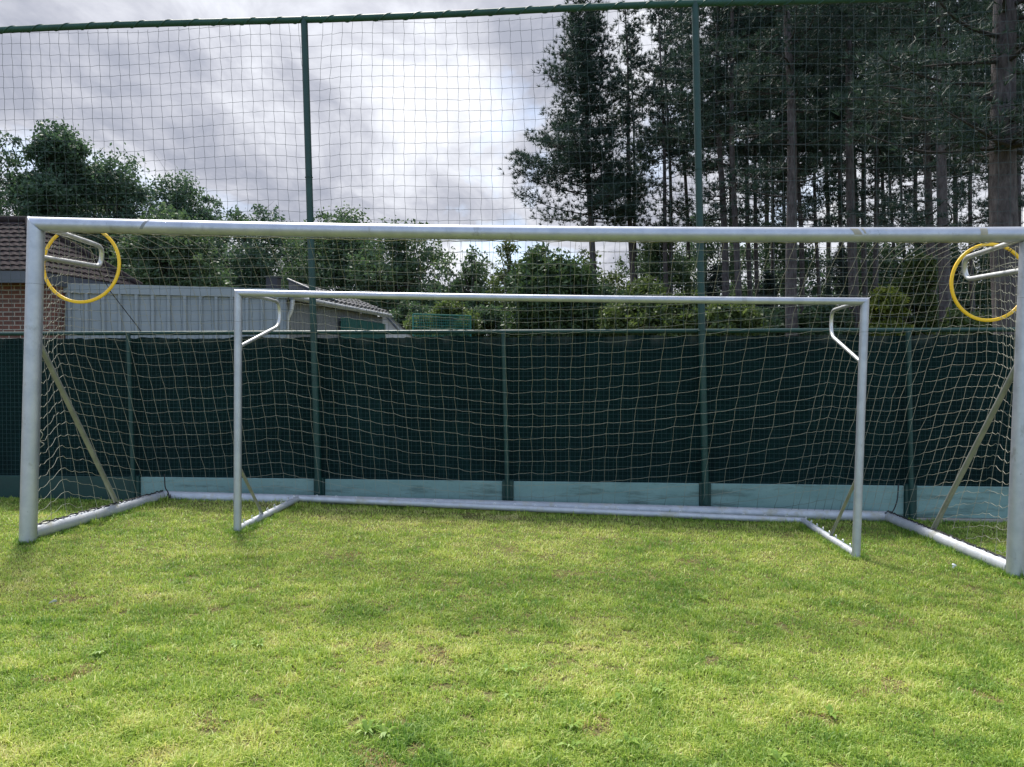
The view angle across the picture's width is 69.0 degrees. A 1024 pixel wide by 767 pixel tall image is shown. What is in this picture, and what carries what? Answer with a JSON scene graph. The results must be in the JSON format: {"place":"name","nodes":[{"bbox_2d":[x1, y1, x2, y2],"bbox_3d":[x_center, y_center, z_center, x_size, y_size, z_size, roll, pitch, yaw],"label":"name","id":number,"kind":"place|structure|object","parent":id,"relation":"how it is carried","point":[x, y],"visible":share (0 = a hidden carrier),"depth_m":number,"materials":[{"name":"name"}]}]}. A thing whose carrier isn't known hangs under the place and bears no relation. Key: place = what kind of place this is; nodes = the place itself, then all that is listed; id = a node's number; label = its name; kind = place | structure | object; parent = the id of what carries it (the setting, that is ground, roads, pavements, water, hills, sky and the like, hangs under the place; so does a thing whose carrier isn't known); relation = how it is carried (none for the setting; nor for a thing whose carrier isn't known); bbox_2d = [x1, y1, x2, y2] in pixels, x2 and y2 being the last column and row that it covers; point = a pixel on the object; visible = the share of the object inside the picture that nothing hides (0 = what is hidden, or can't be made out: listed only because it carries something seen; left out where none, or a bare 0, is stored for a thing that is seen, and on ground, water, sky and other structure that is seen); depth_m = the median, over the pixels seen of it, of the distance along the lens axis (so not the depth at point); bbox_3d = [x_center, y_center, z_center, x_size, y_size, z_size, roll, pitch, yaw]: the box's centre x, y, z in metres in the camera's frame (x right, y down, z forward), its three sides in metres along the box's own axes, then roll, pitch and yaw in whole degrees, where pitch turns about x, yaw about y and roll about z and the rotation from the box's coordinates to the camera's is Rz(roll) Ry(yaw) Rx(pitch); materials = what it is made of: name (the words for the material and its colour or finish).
{"place":"outdoors","nodes":[
{"label":"outdoors","id":0,"kind":"place"},
{"bbox_2d":[0,493,1023,766],"bbox_3d":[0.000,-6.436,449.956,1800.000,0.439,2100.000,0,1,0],"label":"ground","id":1,"kind":"structure","parent":0,"point":[786,537],"depth_m":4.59,"materials":[{"name":"green plant"}]},
{"bbox_2d":[0,130,49,215],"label":"oak tree","id":2,"kind":"object","parent":1,"relation":"on","point":[4,202],"visible":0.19,"depth_m":35.41,"materials":[{"name":"green plant"}]},
{"bbox_2d":[0,116,113,265],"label":"oak tree","id":3,"kind":"object","parent":1,"relation":"on","point":[55,155],"visible":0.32,"depth_m":36.09,"materials":[{"name":"green plant"}]},
{"bbox_2d":[0,216,142,338],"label":"brick house","id":4,"kind":"structure","parent":1,"relation":"on","point":[17,263],"depth_m":14.07,"materials":[{"name":"brick"}]},
{"bbox_2d":[62,137,123,249],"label":"oak tree","id":5,"kind":"object","parent":1,"relation":"on","point":[91,210],"visible":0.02,"depth_m":43.80,"materials":[{"name":"green plant"}]},
{"bbox_2d":[62,142,175,264],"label":"oak tree","id":6,"kind":"object","parent":1,"relation":"on","point":[105,191],"visible":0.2,"depth_m":37.83,"materials":[{"name":"green plant"}]},
{"bbox_2d":[104,202,238,287],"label":"oak tree","id":7,"kind":"object","parent":1,"relation":"on","point":[178,264],"visible":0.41,"depth_m":33.11,"materials":[{"name":"green plant"}]},
{"bbox_2d":[63,283,287,338],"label":"clad annexe","id":8,"kind":"structure","parent":1,"relation":"on","point":[191,310],"depth_m":14.71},
{"bbox_2d":[145,157,242,283],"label":"oak tree","id":9,"kind":"object","parent":1,"relation":"on","point":[189,205],"visible":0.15,"depth_m":41.38,"materials":[{"name":"green plant"}]},
{"bbox_2d":[204,201,263,283],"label":"oak tree","id":10,"kind":"object","parent":1,"relation":"on","point":[220,203],"visible":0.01,"depth_m":45.33,"materials":[{"name":"green plant"}]},
{"bbox_2d":[198,201,305,287],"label":"oak tree","id":11,"kind":"object","parent":1,"relation":"on","point":[256,259],"visible":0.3,"depth_m":40.10,"materials":[{"name":"green plant"}]},
{"bbox_2d":[243,238,318,287],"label":"broadleaf tree","id":12,"kind":"object","parent":1,"relation":"on","point":[287,261],"visible":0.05,"depth_m":44.37,"materials":[{"name":"green plant"}]},
{"bbox_2d":[264,276,391,338],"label":"outbuilding","id":13,"kind":"structure","parent":1,"relation":"on","point":[354,311],"depth_m":18.14,"materials":[{"name":"metal"}]},
{"bbox_2d":[264,201,392,313],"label":"broadleaf tree","id":14,"kind":"object","parent":1,"relation":"on","point":[333,249],"visible":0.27,"depth_m":38.13,"materials":[{"name":"green plant"}]},
{"bbox_2d":[341,317,385,338],"bbox_3d":[-3.933,-0.248,19.952,0.030,2.860,2.858,0,1,13],"label":"screen panel","id":15,"kind":"object","parent":1,"relation":"on","point":[362,324],"visible":0.18,"depth_m":19.69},
{"bbox_2d":[379,316,412,337],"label":"shed","id":16,"kind":"structure","parent":1,"relation":"on","point":[391,323],"depth_m":22.05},
{"bbox_2d":[339,215,457,315],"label":"broadleaf tree","id":17,"kind":"object","parent":1,"relation":"on","point":[427,255],"visible":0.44,"depth_m":35.94,"materials":[{"name":"green plant"}]},
{"bbox_2d":[389,300,441,334],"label":"shrub","id":18,"kind":"object","parent":1,"relation":"on","point":[403,305],"visible":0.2,"depth_m":28.39,"materials":[{"name":"green plant"}]},
{"bbox_2d":[412,313,470,337],"bbox_3d":[-2.227,-0.502,23.795,1.933,3.433,0.060,0,1,-19],"label":"netting panel","id":19,"kind":"object","parent":1,"relation":"on","point":[433,322],"visible":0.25,"depth_m":23.68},
{"bbox_2d":[402,300,488,337],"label":"shrub","id":20,"kind":"object","parent":1,"relation":"on","point":[475,324],"visible":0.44,"depth_m":25.38,"materials":[{"name":"green plant"}]},
{"bbox_2d":[421,244,507,335],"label":"broadleaf tree","id":21,"kind":"object","parent":1,"relation":"on","point":[469,282],"visible":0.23,"depth_m":33.76,"materials":[{"name":"green plant"}]},
{"bbox_2d":[89,594,841,762],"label":"weeds","id":22,"kind":"object","parent":1,"relation":"on","point":[364,726],"visible":0.94,"depth_m":3.00,"materials":[{"name":"green plant"}]},
{"bbox_2d":[468,304,518,337],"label":"shrub","id":23,"kind":"object","parent":1,"relation":"on","point":[484,313],"visible":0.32,"depth_m":26.40,"materials":[{"name":"green plant"}]},
{"bbox_2d":[481,240,523,323],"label":"birch tree","id":24,"kind":"object","parent":1,"relation":"on","point":[508,250],"visible":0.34,"depth_m":29.75,"materials":[{"name":"green plant"}]},
{"bbox_2d":[0,327,1015,522],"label":"fence","id":25,"kind":"object","parent":1,"relation":"on","point":[518,373],"visible":0.82,"depth_m":7.92,"materials":[{"name":"fabric"}]},
{"bbox_2d":[0,0,1023,505],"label":"ball stop","id":26,"kind":"object","parent":1,"relation":"on","point":[700,204],"visible":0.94,"depth_m":7.85,"materials":[{"name":"metal"}]},
{"bbox_2d":[19,216,1023,578],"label":"goal","id":27,"kind":"object","parent":1,"relation":"on","point":[31,528],"visible":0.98,"depth_m":5.75,"materials":[{"name":"metal"}]},
{"bbox_2d":[44,233,120,303],"bbox_3d":[-3.530,-0.977,6.105,0.648,0.648,0.048,0,1,0],"label":"hoop","id":28,"kind":"object","parent":27,"relation":"hanging from","point":[54,291],"visible":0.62,"depth_m":6.09,"materials":[{"name":"yellow plastic"}]},
{"bbox_2d":[950,243,1018,321],"bbox_3d":[3.721,-0.788,5.808,0.616,0.616,0.041,0,1,0],"label":"hoop","id":29,"kind":"object","parent":27,"relation":"hanging from","point":[956,264],"visible":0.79,"depth_m":5.80,"materials":[{"name":"yellow plastic"}]},
{"bbox_2d":[499,242,603,336],"bbox_3d":[1.287,-1.823,25.066,3.580,5.986,3.482,0,1,-20],"label":"feathery shrub","id":30,"kind":"object","parent":1,"relation":"on","point":[530,285],"visible":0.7,"depth_m":24.23,"materials":[{"name":"green plant"}]},
{"bbox_2d":[234,289,869,556],"bbox_3d":[0.279,0.287,6.766,5.210,2.191,1.380,0,1,5],"label":"goal","id":31,"kind":"object","parent":1,"relation":"on","point":[861,360],"visible":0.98,"depth_m":6.25,"materials":[{"name":"metal"}]},
{"bbox_2d":[499,0,662,278],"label":"pine tree","id":32,"kind":"object","parent":1,"relation":"on","point":[587,158],"visible":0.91,"depth_m":29.19,"materials":[{"name":"green plant"}]},
{"bbox_2d":[577,248,629,292],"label":"airy tree","id":33,"kind":"object","parent":1,"relation":"on","point":[612,278],"visible":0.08,"depth_m":33.28,"materials":[{"name":"green plant"}]},
{"bbox_2d":[582,279,625,336],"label":"shrub","id":34,"kind":"object","parent":1,"relation":"on","point":[607,290],"visible":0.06,"depth_m":24.63,"materials":[{"name":"green plant"}]},
{"bbox_2d":[593,0,664,281],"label":"pine tree","id":35,"kind":"object","parent":1,"relation":"on","point":[635,40],"visible":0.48,"depth_m":30.65,"materials":[{"name":"green plant"}]},
{"bbox_2d":[608,19,659,278],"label":"pine tree","id":36,"kind":"object","parent":1,"relation":"on","point":[641,172],"visible":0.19,"depth_m":32.76,"materials":[{"name":"green plant"}]},
{"bbox_2d":[595,273,678,336],"bbox_3d":[4.018,-1.099,22.788,2.815,4.622,2.258,0,1,-25],"label":"shrub","id":37,"kind":"object","parent":1,"relation":"on","point":[622,310],"visible":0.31,"depth_m":22.55,"materials":[{"name":"green plant"}]},
{"bbox_2d":[623,0,694,294],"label":"pine tree","id":38,"kind":"object","parent":1,"relation":"on","point":[664,222],"visible":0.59,"depth_m":30.69,"materials":[{"name":"green plant"}]},
{"bbox_2d":[613,242,704,295],"bbox_3d":[6.460,-3.073,32.842,4.447,8.207,3.826,-1,1,-40],"label":"shrub","id":39,"kind":"object","parent":1,"relation":"on","point":[678,280],"visible":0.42,"depth_m":32.15,"materials":[{"name":"green plant"}]},
{"bbox_2d":[630,8,695,294],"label":"pine tree","id":40,"kind":"object","parent":1,"relation":"on","point":[679,208],"visible":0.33,"depth_m":31.66,"materials":[{"name":"green plant"}]},
{"bbox_2d":[648,290,709,335],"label":"shrub","id":41,"kind":"object","parent":1,"relation":"on","point":[675,312],"visible":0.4,"depth_m":21.41,"materials":[{"name":"green plant"}]},
{"bbox_2d":[648,23,730,284],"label":"pine tree","id":42,"kind":"object","parent":1,"relation":"on","point":[680,219],"visible":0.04,"depth_m":36.72,"materials":[{"name":"green plant"}]},
{"bbox_2d":[640,7,741,294],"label":"pine tree","id":43,"kind":"object","parent":1,"relation":"on","point":[712,216],"visible":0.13,"depth_m":33.62,"materials":[{"name":"green plant"}]},
{"bbox_2d":[697,263,730,296],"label":"young fir","id":44,"kind":"object","parent":1,"relation":"on","point":[712,279],"visible":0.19,"depth_m":29.84,"materials":[{"name":"green plant"}]},
{"bbox_2d":[640,6,791,296],"bbox_3d":[7.241,-8.143,27.012,5.513,18.562,5.241,0,1,0],"label":"pine tree","id":45,"kind":"object","parent":1,"relation":"on","point":[709,142],"visible":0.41,"depth_m":26.77,"materials":[{"name":"green plant"}]},
{"bbox_2d":[673,210,782,306],"bbox_3d":[9.952,-3.721,36.146,6.253,9.383,4.761,0,1,0],"label":"shrub","id":46,"kind":"object","parent":1,"relation":"on","point":[710,255],"visible":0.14,"depth_m":35.40,"materials":[{"name":"plant"}]},
{"bbox_2d":[692,293,768,335],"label":"shrub","id":47,"kind":"object","parent":1,"relation":"on","point":[735,314],"visible":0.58,"depth_m":20.46,"materials":[{"name":"green plant"}]},
{"bbox_2d":[704,6,771,287],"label":"pine tree","id":48,"kind":"object","parent":1,"relation":"on","point":[729,195],"visible":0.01,"depth_m":41.77,"materials":[{"name":"green plant"}]},
{"bbox_2d":[677,6,801,296],"bbox_3d":[7.696,-8.296,25.907,4.198,18.905,4.284,0,1,0],"label":"pine tree","id":49,"kind":"object","parent":1,"relation":"on","point":[733,155],"visible":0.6,"depth_m":25.71,"materials":[{"name":"green plant"}]},
{"bbox_2d":[703,7,801,305],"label":"pine tree","id":50,"kind":"object","parent":1,"relation":"on","point":[741,149],"visible":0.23,"depth_m":30.70,"materials":[{"name":"green plant"}]},
{"bbox_2d":[726,56,781,273],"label":"pine tree","id":51,"kind":"object","parent":1,"relation":"on","point":[766,218],"visible":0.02,"depth_m":39.73,"materials":[{"name":"green plant"}]},
{"bbox_2d":[711,5,806,305],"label":"pine tree","id":52,"kind":"object","parent":1,"relation":"on","point":[756,267],"visible":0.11,"depth_m":31.79,"materials":[{"name":"green plant"}]},
{"bbox_2d":[753,270,784,310],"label":"young fir","id":53,"kind":"object","parent":1,"relation":"on","point":[772,287],"visible":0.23,"depth_m":28.82,"materials":[{"name":"green plant"}]},
{"bbox_2d":[723,5,820,305],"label":"pine tree","id":54,"kind":"object","parent":1,"relation":"on","point":[780,201],"visible":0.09,"depth_m":34.68,"materials":[{"name":"green plant"}]},
{"bbox_2d":[719,221,834,317],"bbox_3d":[13.515,-3.893,38.081,5.750,9.662,5.160,1,1,43],"label":"shrub","id":55,"kind":"object","parent":1,"relation":"on","point":[779,265],"visible":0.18,"depth_m":37.30,"materials":[{"name":"plant"}]},
{"bbox_2d":[754,306,801,336],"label":"shrub","id":56,"kind":"object","parent":1,"relation":"on","point":[777,314],"visible":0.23,"depth_m":22.68,"materials":[{"name":"green plant"}]},
{"bbox_2d":[743,5,828,296],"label":"pine tree","id":57,"kind":"object","parent":1,"relation":"on","point":[783,209],"visible":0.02,"depth_m":37.82,"materials":[{"name":"green plant"}]},
{"bbox_2d":[711,3,879,336],"bbox_3d":[7.834,-7.929,20.654,5.165,18.356,4.619,0,1,0],"label":"pine tree","id":58,"kind":"object","parent":1,"relation":"on","point":[791,83],"visible":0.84,"depth_m":20.81,"materials":[{"name":"green plant"}]},
{"bbox_2d":[743,8,867,313],"bbox_3d":[11.747,-9.244,29.754,5.008,20.669,5.073,0,1,0],"label":"pine tree","id":59,"kind":"object","parent":1,"relation":"on","point":[800,223],"visible":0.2,"depth_m":29.73,"materials":[{"name":"green plant"}]},
{"bbox_2d":[764,4,868,296],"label":"pine tree","id":60,"kind":"object","parent":1,"relation":"on","point":[814,215],"visible":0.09,"depth_m":34.83,"materials":[{"name":"green plant"}]},
{"bbox_2d":[797,293,857,335],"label":"shrub","id":61,"kind":"object","parent":1,"relation":"on","point":[823,316],"visible":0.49,"depth_m":21.53,"materials":[{"name":"green plant"}]},
{"bbox_2d":[767,4,895,296],"bbox_3d":[12.427,-9.067,29.048,5.129,20.337,4.799,0,1,0],"label":"pine tree","id":62,"kind":"object","parent":1,"relation":"on","point":[839,203],"visible":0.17,"depth_m":28.71,"materials":[{"name":"green plant"}]},
{"bbox_2d":[806,76,856,296],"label":"pine tree","id":63,"kind":"object","parent":1,"relation":"on","point":[828,246],"visible":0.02,"depth_m":42.76,"materials":[{"name":"green plant"}]},
{"bbox_2d":[818,242,860,308],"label":"young fir","id":64,"kind":"object","parent":1,"relation":"on","point":[839,261],"visible":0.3,"depth_m":23.89,"materials":[{"name":"green plant"}]},
{"bbox_2d":[716,273,979,311],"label":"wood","id":65,"kind":"object","parent":1,"relation":"on","point":[809,287],"depth_m":50.55,"materials":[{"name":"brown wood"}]},
{"bbox_2d":[791,3,912,334],"bbox_3d":[9.830,-8.210,21.979,4.763,18.870,4.301,0,1,0],"label":"pine tree","id":66,"kind":"object","parent":1,"relation":"on","point":[848,160],"visible":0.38,"depth_m":21.80,"materials":[{"name":"green plant"}]},
{"bbox_2d":[798,242,907,311],"bbox_3d":[17.233,-3.310,36.892,6.753,8.541,4.784,0,1,0],"label":"shrub","id":67,"kind":"object","parent":1,"relation":"on","point":[882,254],"visible":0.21,"depth_m":35.95,"materials":[{"name":"green plant"}]},
{"bbox_2d":[826,32,886,266],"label":"pine tree","id":68,"kind":"object","parent":1,"relation":"on","point":[855,173],"visible":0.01,"depth_m":40.71,"materials":[{"name":"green plant"}]},
{"bbox_2d":[793,2,922,297],"bbox_3d":[13.266,-8.966,27.548,5.452,20.188,4.978,0,1,0],"label":"pine tree","id":69,"kind":"object","parent":1,"relation":"on","point":[856,74],"visible":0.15,"depth_m":27.82,"materials":[{"name":"green plant"}]},
{"bbox_2d":[796,2,935,292],"bbox_3d":[12.941,-8.578,27.023,5.647,19.432,4.082,0,1,0],"label":"pine tree","id":70,"kind":"object","parent":1,"relation":"on","point":[875,160],"visible":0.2,"depth_m":26.69,"materials":[{"name":"green plant"}]},
{"bbox_2d":[858,283,914,335],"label":"shrub","id":71,"kind":"object","parent":1,"relation":"on","point":[886,310],"visible":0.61,"depth_m":18.67,"materials":[{"name":"green plant"}]},
{"bbox_2d":[856,6,921,256],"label":"pine tree","id":72,"kind":"object","parent":1,"relation":"on","point":[896,190],"visible":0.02,"depth_m":38.82,"materials":[{"name":"green plant"}]},
{"bbox_2d":[855,3,935,279],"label":"pine tree","id":73,"kind":"object","parent":1,"relation":"on","point":[890,179],"visible":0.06,"depth_m":35.70,"materials":[{"name":"green plant"}]},
{"bbox_2d":[853,3,952,266],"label":"pine tree","id":74,"kind":"object","parent":1,"relation":"on","point":[915,183],"visible":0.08,"depth_m":35.39,"materials":[{"name":"green plant"}]},
{"bbox_2d":[810,0,1023,332],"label":"pine tree","id":75,"kind":"object","parent":1,"relation":"on","point":[942,218],"visible":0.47,"depth_m":18.95,"materials":[{"name":"green plant"}]},
{"bbox_2d":[886,251,953,335],"bbox_3d":[10.871,-1.130,20.000,2.021,4.778,1.692,0,1,0],"label":"shrub","id":76,"kind":"object","parent":1,"relation":"on","point":[921,289],"visible":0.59,"depth_m":19.67,"materials":[{"name":"green plant"}]},
{"bbox_2d":[824,0,1023,334],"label":"pine tree","id":77,"kind":"object","parent":1,"relation":"on","point":[999,88],"visible":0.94,"depth_m":12.37,"materials":[{"name":"green plant"}]},
{"bbox_2d":[825,0,1022,334],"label":"pine tree","id":78,"kind":"object","parent":1,"relation":"on","point":[929,183],"visible":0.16,"depth_m":22.78,"materials":[{"name":"green plant"}]},
{"bbox_2d":[882,13,966,254],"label":"pine tree","id":79,"kind":"object","parent":1,"relation":"on","point":[911,189],"visible":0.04,"depth_m":36.79,"materials":[{"name":"green plant"}]},
{"bbox_2d":[869,209,981,332],"bbox_3d":[20.009,-3.688,35.919,5.345,9.333,5.400,0,1,0],"label":"shrub","id":80,"kind":"object","parent":1,"relation":"on","point":[918,251],"visible":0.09,"depth_m":35.07,"materials":[{"name":"green plant"}]},
{"bbox_2d":[923,8,987,291],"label":"pine tree","id":81,"kind":"object","parent":1,"relation":"on","point":[978,190],"visible":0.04,"depth_m":41.67,"materials":[{"name":"green plant"}]},
{"bbox_2d":[921,306,992,334],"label":"shrub","id":82,"kind":"object","parent":1,"relation":"on","point":[951,313],"visible":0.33,"depth_m":17.64,"materials":[{"name":"green plant"}]},
{"bbox_2d":[906,2,1023,311],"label":"pine tree","id":83,"kind":"object","parent":1,"relation":"on","point":[970,218],"visible":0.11,"depth_m":29.85,"materials":[{"name":"green plant"}]},
{"bbox_2d":[938,225,991,316],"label":"shrub","id":84,"kind":"object","parent":1,"relation":"on","point":[980,303],"visible":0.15,"depth_m":33.38,"materials":[{"name":"plant"}]},
{"bbox_2d":[944,0,1023,247],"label":"pine tree","id":85,"kind":"object","parent":1,"relation":"on","point":[1021,157],"visible":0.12,"depth_m":22.69,"materials":[{"name":"green plant"}]},
{"bbox_2d":[948,0,1023,302],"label":"pine tree","id":86,"kind":"object","parent":1,"relation":"on","point":[977,225],"depth_m":39.88,"materials":[{"name":"green plant"}]},
{"bbox_2d":[974,3,1023,226],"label":"pine tree","id":87,"kind":"object","parent":1,"relation":"on","point":[1019,193],"visible":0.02,"depth_m":37.80,"materials":[{"name":"green plant"}]},
{"bbox_2d":[0,0,1023,335],"label":"sky","id":88,"kind":"structure","parent":0,"point":[12,12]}
]}

